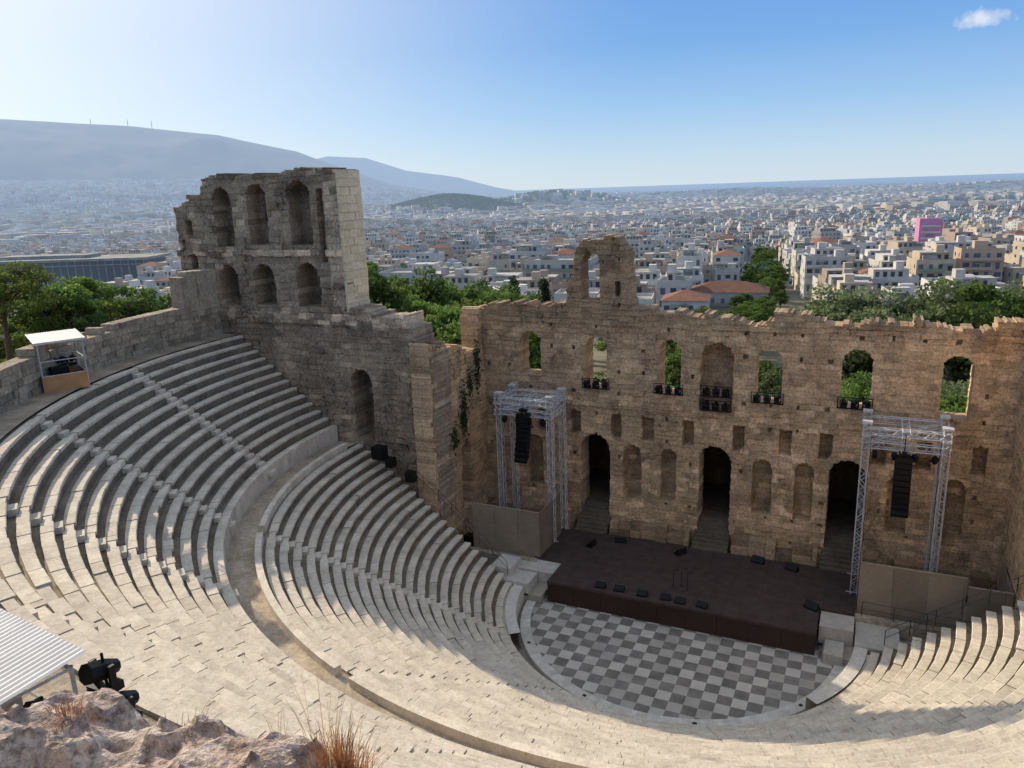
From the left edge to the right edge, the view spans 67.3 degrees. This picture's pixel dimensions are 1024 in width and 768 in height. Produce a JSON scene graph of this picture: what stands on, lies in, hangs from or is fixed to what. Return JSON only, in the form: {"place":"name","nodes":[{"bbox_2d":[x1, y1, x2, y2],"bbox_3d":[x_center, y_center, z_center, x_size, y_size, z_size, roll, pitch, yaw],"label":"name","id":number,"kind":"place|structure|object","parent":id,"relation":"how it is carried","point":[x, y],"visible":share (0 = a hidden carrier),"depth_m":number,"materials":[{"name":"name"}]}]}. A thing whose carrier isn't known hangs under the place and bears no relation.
{"place":"outdoors","nodes":[
{"label":"outdoors","id":0,"kind":"place"},
{"bbox_2d":[0,119,436,191],"bbox_3d":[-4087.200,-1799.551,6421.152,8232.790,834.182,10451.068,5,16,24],"label":"mountain","id":1,"kind":"structure","parent":0,"point":[42,151],"depth_m":5966.34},
{"bbox_2d":[318,156,523,195],"bbox_3d":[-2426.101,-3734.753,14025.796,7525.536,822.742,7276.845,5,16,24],"label":"distant hill","id":2,"kind":"structure","parent":0,"point":[398,176],"depth_m":12959.55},
{"bbox_2d":[0,182,965,624],"bbox_3d":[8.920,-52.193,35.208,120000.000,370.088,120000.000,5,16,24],"label":"ground","id":3,"kind":"structure","parent":0,"point":[768,356],"depth_m":209.74,"materials":[{"name":"soil"}]},
{"bbox_2d":[0,318,29,358],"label":"pine tree","id":4,"kind":"object","parent":3,"relation":"on","point":[14,343],"visible":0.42,"depth_m":96.73,"materials":[{"name":"green plant"}]},
{"bbox_2d":[0,261,59,360],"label":"pine tree","id":5,"kind":"object","parent":3,"relation":"on","point":[23,278],"visible":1,"depth_m":75.19,"materials":[{"name":"green plant"}]},
{"bbox_2d":[0,608,86,707],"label":"lighting booth","id":6,"kind":"object","parent":3,"relation":"on","point":[31,654],"visible":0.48,"depth_m":12.76,"materials":[{"name":"metal"}]},
{"bbox_2d":[8,283,100,343],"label":"green tree","id":7,"kind":"object","parent":3,"relation":"on","point":[38,320],"visible":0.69,"depth_m":82.42,"materials":[{"name":"green plant"}]},
{"bbox_2d":[15,276,114,332],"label":"green tree","id":8,"kind":"object","parent":3,"relation":"on","point":[91,285],"visible":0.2,"depth_m":89.94,"materials":[{"name":"green plant"}]},
{"bbox_2d":[3,260,143,289],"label":"facade fins","id":9,"kind":"object","parent":3,"relation":"on","point":[90,265],"visible":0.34,"depth_m":490.31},
{"bbox_2d":[45,307,105,331],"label":"green tree","id":10,"kind":"object","parent":3,"relation":"on","point":[95,319],"visible":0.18,"depth_m":85.84,"materials":[{"name":"green plant"}]},
{"bbox_2d":[0,256,164,295],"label":"walls","id":11,"kind":"structure","parent":3,"relation":"on","point":[102,271],"depth_m":491.13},
{"bbox_2d":[0,253,171,263],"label":"roof","id":12,"kind":"structure","parent":11,"relation":"on","point":[77,257],"depth_m":495.72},
{"bbox_2d":[29,295,141,328],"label":"pine tree","id":13,"kind":"object","parent":3,"relation":"on","point":[106,305],"visible":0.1,"depth_m":93.66,"materials":[{"name":"green plant"}]},
{"bbox_2d":[78,652,142,716],"bbox_3d":[-6.966,6.088,13.607,0.720,3.000,0.765,5,16,24],"label":"follow spotlight","id":14,"kind":"object","parent":3,"relation":"on","point":[94,674],"visible":0.62,"depth_m":13.26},
{"bbox_2d":[96,284,171,318],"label":"green tree","id":15,"kind":"object","parent":3,"relation":"on","point":[129,293],"visible":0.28,"depth_m":96.42,"materials":[{"name":"green plant"}]},
{"bbox_2d":[0,688,352,767],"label":"rock outcrop","id":16,"kind":"object","parent":3,"relation":"on","point":[115,736],"visible":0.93,"depth_m":7.27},
{"bbox_2d":[23,688,100,737],"bbox_3d":[-4.446,3.336,7.637,0.679,0.375,0.681,5,16,24],"label":"dry grass tuft","id":17,"kind":"object","parent":16,"relation":"on","point":[63,710],"visible":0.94,"depth_m":7.71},
{"bbox_2d":[275,654,367,767],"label":"dry grass tuft","id":18,"kind":"object","parent":16,"relation":"on","point":[335,734],"visible":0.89,"depth_m":6.87,"materials":[{"name":"plant"}]},
{"bbox_2d":[282,715,401,767],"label":"dry grass tuft","id":19,"kind":"object","parent":16,"relation":"on","point":[346,760],"visible":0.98,"depth_m":6.86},
{"bbox_2d":[366,261,387,303],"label":"green tree","id":20,"kind":"object","parent":3,"relation":"on","point":[374,279],"visible":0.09,"depth_m":92.69,"materials":[{"name":"green plant"}]},
{"bbox_2d":[372,280,413,311],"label":"pine tree","id":21,"kind":"object","parent":3,"relation":"on","point":[386,289],"visible":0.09,"depth_m":95.77,"materials":[{"name":"green plant"}]},
{"bbox_2d":[378,263,435,287],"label":"white apartment building","id":22,"kind":"structure","parent":3,"relation":"on","point":[409,273],"depth_m":258.71,"materials":[{"name":"paint"}]},
{"bbox_2d":[380,294,457,333],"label":"green tree","id":23,"kind":"object","parent":3,"relation":"on","point":[417,304],"visible":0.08,"depth_m":87.13,"materials":[{"name":"green plant"}]},
{"bbox_2d":[382,265,463,312],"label":"green tree","id":24,"kind":"object","parent":3,"relation":"on","point":[437,282],"visible":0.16,"depth_m":100.30,"materials":[{"name":"green plant"}]},
{"bbox_2d":[420,304,461,336],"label":"green tree","id":25,"kind":"object","parent":3,"relation":"on","point":[435,310],"visible":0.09,"depth_m":91.37,"materials":[{"name":"green plant"}]},
{"bbox_2d":[409,306,489,540],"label":"wing wall","id":26,"kind":"structure","parent":3,"relation":"on","point":[472,460],"depth_m":61.98,"materials":[{"name":"stone"}]},
{"bbox_2d":[447,339,482,455],"bbox_3d":[-3.783,1.594,62.304,0.578,10.414,6.398,5,16,24],"label":"climbing ivy","id":27,"kind":"object","parent":26,"relation":"attached to","point":[464,404],"visible":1,"depth_m":62.41,"materials":[{"name":"green plant"}]},
{"bbox_2d":[440,268,481,288],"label":"white apartment building","id":28,"kind":"structure","parent":3,"relation":"on","point":[459,278],"depth_m":280.90,"materials":[{"name":"paint"}]},
{"bbox_2d":[464,280,495,305],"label":"green tree","id":29,"kind":"object","parent":3,"relation":"on","point":[481,296],"visible":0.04,"depth_m":113.08,"materials":[{"name":"green plant"}]},
{"bbox_2d":[434,318,538,357],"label":"green tree","id":30,"kind":"object","parent":3,"relation":"on","point":[453,339],"visible":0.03,"depth_m":81.70,"materials":[{"name":"green plant"}]},
{"bbox_2d":[448,283,530,306],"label":"green tree","id":31,"kind":"object","parent":3,"relation":"on","point":[508,295],"visible":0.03,"depth_m":105.04,"materials":[{"name":"green plant"}]},
{"bbox_2d":[440,321,540,368],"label":"green tree","id":32,"kind":"object","parent":3,"relation":"on","point":[532,363],"visible":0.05,"depth_m":83.56,"materials":[{"name":"green plant"}]},
{"bbox_2d":[490,248,509,272],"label":"white apartment building","id":33,"kind":"structure","parent":3,"relation":"on","point":[499,261],"depth_m":346.80,"materials":[{"name":"paint"}]},
{"bbox_2d":[486,268,522,286],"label":"white apartment building","id":34,"kind":"structure","parent":3,"relation":"on","point":[493,276],"depth_m":277.55,"materials":[{"name":"paint"}]},
{"bbox_2d":[0,334,1023,767],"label":"marble seating bowl","id":35,"kind":"object","parent":3,"relation":"on","point":[226,526],"visible":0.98,"depth_m":37.99,"materials":[{"name":"stone"}]},
{"bbox_2d":[25,328,89,393],"bbox_3d":[-27.971,-1.439,47.557,2.800,3.354,2.820,-13,18,-37],"label":"lighting booth","id":36,"kind":"object","parent":35,"relation":"on","point":[65,376],"visible":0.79,"depth_m":47.14,"materials":[{"name":"metal"}]},
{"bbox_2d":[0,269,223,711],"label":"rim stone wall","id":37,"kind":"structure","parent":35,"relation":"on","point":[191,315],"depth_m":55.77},
{"bbox_2d":[173,167,457,519],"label":"ruined arcade tower","id":38,"kind":"structure","parent":35,"relation":"on","point":[267,247],"depth_m":60.80,"materials":[{"name":"stone"}]},
{"bbox_2d":[335,170,369,311],"bbox_3d":[-12.114,-10.932,58.832,0.208,10.520,2.860,5,16,24],"label":"tower end ashlar","id":39,"kind":"object","parent":38,"relation":"attached to","point":[346,181],"visible":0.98,"depth_m":58.63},
{"bbox_2d":[371,444,416,482],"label":"equipment cases","id":40,"kind":"object","parent":35,"relation":"on","point":[379,452],"visible":1,"depth_m":58.81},
{"bbox_2d":[520,600,845,725],"bbox_3d":[9.401,17.386,48.541,21.500,0.260,12.356,5,16,24],"label":"orchestra marble border","id":41,"kind":"object","parent":35,"relation":"on","point":[545,668],"visible":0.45,"depth_m":44.81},
{"bbox_2d":[505,584,867,710],"bbox_3d":[9.697,16.695,49.069,23.481,1.320,6.764,5,16,24],"label":"curved marble bench","id":42,"kind":"object","parent":41,"relation":"on","point":[826,693],"visible":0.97,"depth_m":45.71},
{"bbox_2d":[0,200,1023,295],"bbox_3d":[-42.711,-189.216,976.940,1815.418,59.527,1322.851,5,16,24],"label":"city blocks","id":43,"kind":"structure","parent":3,"relation":"on","point":[389,244],"depth_m":707.22,"materials":[{"name":"paint"}]},
{"bbox_2d":[1,180,1022,310],"bbox_3d":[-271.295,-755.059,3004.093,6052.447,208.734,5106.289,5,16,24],"label":"distant trees","id":44,"kind":"object","parent":3,"relation":"on","point":[495,202],"visible":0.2,"depth_m":2398.58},
{"bbox_2d":[0,178,1023,242],"bbox_3d":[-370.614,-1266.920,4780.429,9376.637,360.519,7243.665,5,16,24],"label":"distant city","id":45,"kind":"object","parent":3,"relation":"on","point":[60,216],"visible":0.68,"depth_m":2566.75,"materials":[{"name":"paint"}]},
{"bbox_2d":[509,239,551,268],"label":"white apartment building","id":46,"kind":"structure","parent":3,"relation":"on","point":[535,248],"depth_m":330.40,"materials":[{"name":"paint"}]},
{"bbox_2d":[516,271,551,300],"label":"cream apartment building","id":47,"kind":"structure","parent":3,"relation":"on","point":[532,282],"depth_m":251.97,"materials":[{"name":"paint"}]},
{"bbox_2d":[538,275,551,301],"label":"cypress tree","id":48,"kind":"object","parent":3,"relation":"on","point":[545,292],"visible":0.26,"depth_m":182.29,"materials":[{"name":"green plant"}]},
{"bbox_2d":[540,270,565,301],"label":"ochre apartment building","id":49,"kind":"structure","parent":3,"relation":"on","point":[557,284],"depth_m":274.62,"materials":[{"name":"paint"}]},
{"bbox_2d":[524,255,597,287],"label":"white apartment building","id":50,"kind":"structure","parent":3,"relation":"on","point":[562,266],"depth_m":295.57,"materials":[{"name":"paint"}]},
{"bbox_2d":[635,275,655,303],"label":"ochre apartment building","id":51,"kind":"structure","parent":3,"relation":"on","point":[642,286],"depth_m":224.40,"materials":[{"name":"paint"}]},
{"bbox_2d":[635,264,665,303],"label":"white apartment building","id":52,"kind":"structure","parent":3,"relation":"on","point":[651,275],"depth_m":268.81,"materials":[{"name":"paint"}]},
{"bbox_2d":[635,253,669,274],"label":"ochre apartment building","id":53,"kind":"structure","parent":3,"relation":"on","point":[647,260],"depth_m":312.50,"materials":[{"name":"paint"}]},
{"bbox_2d":[665,349,681,387],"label":"green tree","id":54,"kind":"object","parent":3,"relation":"on","point":[673,370],"visible":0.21,"depth_m":97.78,"materials":[{"name":"green plant"}]},
{"bbox_2d":[657,264,691,309],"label":"white apartment building","id":55,"kind":"structure","parent":3,"relation":"on","point":[674,280],"depth_m":249.41,"materials":[{"name":"paint"}]},
{"bbox_2d":[666,261,703,285],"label":"white apartment building","id":56,"kind":"structure","parent":3,"relation":"on","point":[694,273],"depth_m":278.93,"materials":[{"name":"paint"}]},
{"bbox_2d":[660,290,710,312],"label":"tile roof house","id":57,"kind":"structure","parent":3,"relation":"on","point":[679,299],"depth_m":207.54,"materials":[{"name":"tile"}]},
{"bbox_2d":[677,243,702,271],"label":"white apartment building","id":58,"kind":"structure","parent":3,"relation":"on","point":[689,253],"depth_m":309.22,"materials":[{"name":"paint"}]},
{"bbox_2d":[710,240,736,280],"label":"white apartment building","id":59,"kind":"structure","parent":3,"relation":"on","point":[720,246],"depth_m":339.33,"materials":[{"name":"paint"}]},
{"bbox_2d":[589,433,864,532],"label":"backstage hall","id":60,"kind":"structure","parent":3,"relation":"on","point":[842,494],"depth_m":64.34,"materials":[{"name":"stone"}]},
{"bbox_2d":[713,249,740,280],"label":"tile roof house","id":61,"kind":"structure","parent":3,"relation":"on","point":[724,257],"depth_m":320.70,"materials":[{"name":"paint"}]},
{"bbox_2d":[715,263,739,280],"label":"white apartment building","id":62,"kind":"structure","parent":3,"relation":"on","point":[731,272],"depth_m":310.74,"materials":[{"name":"paint"}]},
{"bbox_2d":[691,281,769,313],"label":"building","id":63,"kind":"structure","parent":3,"relation":"on","point":[721,293],"depth_m":248.98,"materials":[{"name":"tile"}]},
{"bbox_2d":[758,369,782,396],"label":"olive tree","id":64,"kind":"object","parent":3,"relation":"on","point":[764,385],"visible":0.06,"depth_m":83.97,"materials":[{"name":"green plant"}]},
{"bbox_2d":[758,359,782,396],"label":"green tree","id":65,"kind":"object","parent":3,"relation":"on","point":[765,367],"visible":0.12,"depth_m":88.08,"materials":[{"name":"green plant"}]},
{"bbox_2d":[799,249,847,298],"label":"white apartment building","id":66,"kind":"structure","parent":3,"relation":"on","point":[812,264],"depth_m":292.73,"materials":[{"name":"paint"}]},
{"bbox_2d":[805,242,849,261],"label":"white apartment building","id":67,"kind":"structure","parent":3,"relation":"on","point":[821,248],"depth_m":303.22,"materials":[{"name":"paint"}]},
{"bbox_2d":[817,262,859,299],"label":"cream apartment building","id":68,"kind":"structure","parent":3,"relation":"on","point":[823,276],"depth_m":258.07,"materials":[{"name":"paint"}]},
{"bbox_2d":[823,268,877,300],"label":"white apartment building","id":69,"kind":"structure","parent":3,"relation":"on","point":[832,279],"depth_m":245.11,"materials":[{"name":"paint"}]},
{"bbox_2d":[795,284,912,320],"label":"olive tree","id":70,"kind":"object","parent":3,"relation":"on","point":[838,309],"visible":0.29,"depth_m":102.74,"materials":[{"name":"green plant"}]},
{"bbox_2d":[832,273,878,298],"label":"cream apartment building","id":71,"kind":"structure","parent":3,"relation":"on","point":[848,281],"depth_m":230.32,"materials":[{"name":"paint"}]},
{"bbox_2d":[840,370,871,401],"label":"green tree","id":72,"kind":"object","parent":3,"relation":"on","point":[856,386],"visible":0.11,"depth_m":77.61,"materials":[{"name":"green plant"}]},
{"bbox_2d":[842,312,912,380],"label":"olive tree","id":73,"kind":"object","parent":3,"relation":"on","point":[854,318],"visible":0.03,"depth_m":91.92,"materials":[{"name":"green plant"}]},
{"bbox_2d":[868,249,905,266],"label":"white apartment building","id":74,"kind":"structure","parent":3,"relation":"on","point":[872,262],"depth_m":329.31,"materials":[{"name":"paint"}]},
{"bbox_2d":[867,261,918,291],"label":"white apartment building","id":75,"kind":"structure","parent":3,"relation":"on","point":[898,272],"depth_m":255.10,"materials":[{"name":"paint"}]},
{"bbox_2d":[842,304,971,387],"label":"olive tree","id":76,"kind":"object","parent":3,"relation":"on","point":[932,317],"visible":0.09,"depth_m":89.03,"materials":[{"name":"green plant"}]},
{"bbox_2d":[920,215,940,238],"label":"white apartment building","id":77,"kind":"structure","parent":3,"relation":"on","point":[930,216],"depth_m":414.55,"materials":[{"name":"paint"}]},
{"bbox_2d":[914,217,942,241],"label":"scaffold netting","id":78,"kind":"object","parent":77,"relation":"on","point":[919,228],"visible":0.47,"depth_m":414.97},
{"bbox_2d":[906,244,955,284],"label":"cream apartment building","id":79,"kind":"structure","parent":3,"relation":"on","point":[938,261],"depth_m":263.73,"materials":[{"name":"paint"}]},
{"bbox_2d":[900,277,983,322],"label":"olive tree","id":80,"kind":"object","parent":3,"relation":"on","point":[941,300],"visible":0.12,"depth_m":104.56,"materials":[{"name":"green plant"}]},
{"bbox_2d":[939,391,967,412],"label":"green tree","id":81,"kind":"object","parent":3,"relation":"on","point":[957,405],"visible":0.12,"depth_m":68.93,"materials":[{"name":"green plant"}]},
{"bbox_2d":[941,379,969,404],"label":"olive tree","id":82,"kind":"object","parent":3,"relation":"on","point":[963,388],"visible":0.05,"depth_m":72.66,"materials":[{"name":"green plant"}]},
{"bbox_2d":[925,235,994,257],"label":"white apartment building","id":83,"kind":"structure","parent":3,"relation":"on","point":[961,240],"depth_m":294.51,"materials":[{"name":"paint"}]},
{"bbox_2d":[908,282,1023,382],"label":"green tree","id":84,"kind":"object","parent":3,"relation":"on","point":[968,310],"visible":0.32,"depth_m":86.66,"materials":[{"name":"green plant"}]},
{"bbox_2d":[934,268,1003,292],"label":"white apartment building","id":85,"kind":"structure","parent":3,"relation":"on","point":[958,274],"depth_m":221.98,"materials":[{"name":"paint"}]},
{"bbox_2d":[953,240,1004,281],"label":"ochre apartment building","id":86,"kind":"structure","parent":3,"relation":"on","point":[979,257],"depth_m":262.51,"materials":[{"name":"paint"}]},
{"bbox_2d":[996,370,1023,607],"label":"wing wall","id":87,"kind":"structure","parent":3,"relation":"on","point":[1011,550],"depth_m":47.93,"materials":[{"name":"stone"}]},
{"bbox_2d":[965,562,1014,623],"bbox_3d":[29.816,13.559,48.610,2.350,3.460,4.540,5,16,24],"label":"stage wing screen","id":88,"kind":"object","parent":87,"relation":"attached to","point":[997,602],"visible":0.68,"depth_m":46.64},
{"bbox_2d":[1001,258,1023,283],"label":"cream apartment building","id":89,"kind":"structure","parent":3,"relation":"on","point":[1011,272],"depth_m":261.51,"materials":[{"name":"paint"}]},
{"bbox_3d":[40.662,3.343,37.320,24.184,22.673,2.640,5,16,24],"label":"side wall","id":90,"kind":"object","parent":3,"relation":"on","visible":0},
{"bbox_2d":[884,575,1023,644],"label":"metal railing","id":91,"kind":"object","parent":90,"relation":"attached to","point":[956,609],"visible":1,"depth_m":44.43,"materials":[{"name":"metal"}]},
{"bbox_2d":[0,0,1023,190],"label":"sky","id":92,"kind":"structure","parent":0,"point":[515,95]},
{"bbox_2d":[530,595,833,718],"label":"orchestra floor","id":93,"kind":"structure","parent":0,"point":[650,667],"depth_m":47.69,"materials":[{"name":"stone"}]},
{"bbox_2d":[491,554,899,666],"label":"marble pedestals","id":94,"kind":"object","parent":93,"relation":"on","point":[836,632],"visible":0.84,"depth_m":48.91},
{"bbox_2d":[535,527,856,654],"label":"stage platform","id":95,"kind":"structure","parent":93,"relation":"on","point":[766,600],"depth_m":53.96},
{"bbox_2d":[472,492,560,557],"bbox_3d":[0.422,10.915,61.681,5.700,3.960,4.540,5,16,24],"label":"stage wing screen","id":96,"kind":"object","parent":95,"relation":"on","point":[517,531],"visible":0.94,"depth_m":59.74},
{"bbox_2d":[575,495,860,573],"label":"steps","id":97,"kind":"structure","parent":95,"relation":"on","point":[711,533],"depth_m":59.53,"materials":[{"name":"stone"}]},
{"bbox_2d":[489,499,990,595],"bbox_3d":[14.970,12.168,59.859,37.970,1.641,1.366,5,16,24],"label":"stone podium","id":98,"kind":"object","parent":95,"relation":"on","point":[769,549],"visible":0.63,"depth_m":57.86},
{"bbox_2d":[845,408,954,617],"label":"lighting truss tower","id":99,"kind":"structure","parent":95,"relation":"on","point":[902,473],"depth_m":49.18,"materials":[{"name":"metal"}]},
{"bbox_2d":[856,534,967,628],"bbox_3d":[26.100,12.986,50.570,6.000,3.860,4.540,5,16,24],"label":"stage wing screen","id":100,"kind":"object","parent":99,"relation":"attached to","point":[908,591],"visible":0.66,"depth_m":48.57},
{"bbox_2d":[506,602,858,694],"bbox_3d":[9.164,17.609,48.060,24.195,0.001,13.908,5,16,24],"label":"orchestra gutter","id":101,"kind":"object","parent":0,"point":[521,650],"visible":0.11,"depth_m":50.38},
{"bbox_2d":[524,581,966,671],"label":"parodos pavement","id":102,"kind":"structure","parent":0,"point":[538,592],"depth_m":54.57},
{"bbox_2d":[493,383,569,542],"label":"lighting truss tower","id":103,"kind":"structure","parent":102,"relation":"on","point":[522,420],"depth_m":60.61,"materials":[{"name":"metal"}]},
{"bbox_2d":[471,546,940,641],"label":"stone parapet","id":104,"kind":"structure","parent":102,"relation":"on","point":[919,631],"depth_m":49.00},
{"bbox_2d":[478,234,1023,599],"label":"stage back wall","id":105,"kind":"structure","parent":102,"relation":"on","point":[796,446],"depth_m":57.05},
{"bbox_2d":[582,378,609,389],"bbox_3d":[6.636,-0.024,60.938,2.300,0.860,0.674,5,16,24],"label":"stage spotlight cluster","id":106,"kind":"object","parent":105,"relation":"attached to","point":[595,384],"visible":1,"depth_m":60.82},
{"bbox_2d":[653,383,682,395],"bbox_3d":[11.902,0.399,58.544,2.300,0.860,0.674,5,16,24],"label":"stage spotlight cluster","id":107,"kind":"object","parent":105,"relation":"attached to","point":[668,389],"visible":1,"depth_m":58.43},
{"bbox_2d":[699,399,730,412],"bbox_3d":[15.157,1.627,57.321,2.300,0.860,0.668,5,16,24],"label":"stage spotlight cluster","id":108,"kind":"object","parent":105,"relation":"attached to","point":[725,406],"visible":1,"depth_m":57.22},
{"bbox_2d":[700,385,731,398],"bbox_3d":[15.121,0.560,57.053,2.300,0.860,0.674,5,16,24],"label":"stage spotlight cluster","id":109,"kind":"object","parent":105,"relation":"attached to","point":[716,393],"visible":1,"depth_m":56.95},
{"bbox_2d":[750,391,783,404],"bbox_3d":[18.442,1.020,55.595,2.300,0.860,0.672,5,16,24],"label":"stage spotlight cluster","id":110,"kind":"object","parent":105,"relation":"attached to","point":[766,398],"visible":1,"depth_m":55.49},
{"bbox_2d":[836,396,873,409],"bbox_3d":[23.702,1.346,53.173,2.300,0.860,0.676,5,16,24],"label":"stage spotlight cluster","id":111,"kind":"object","parent":105,"relation":"attached to","point":[853,404],"visible":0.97,"depth_m":53.09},
{"bbox_2d":[516,173,1023,192],"bbox_3d":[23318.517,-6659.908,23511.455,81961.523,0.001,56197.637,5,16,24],"label":"sea","id":112,"kind":"structure","parent":0,"point":[943,179],"depth_m":19148.02,"materials":[{"name":"liquid"}]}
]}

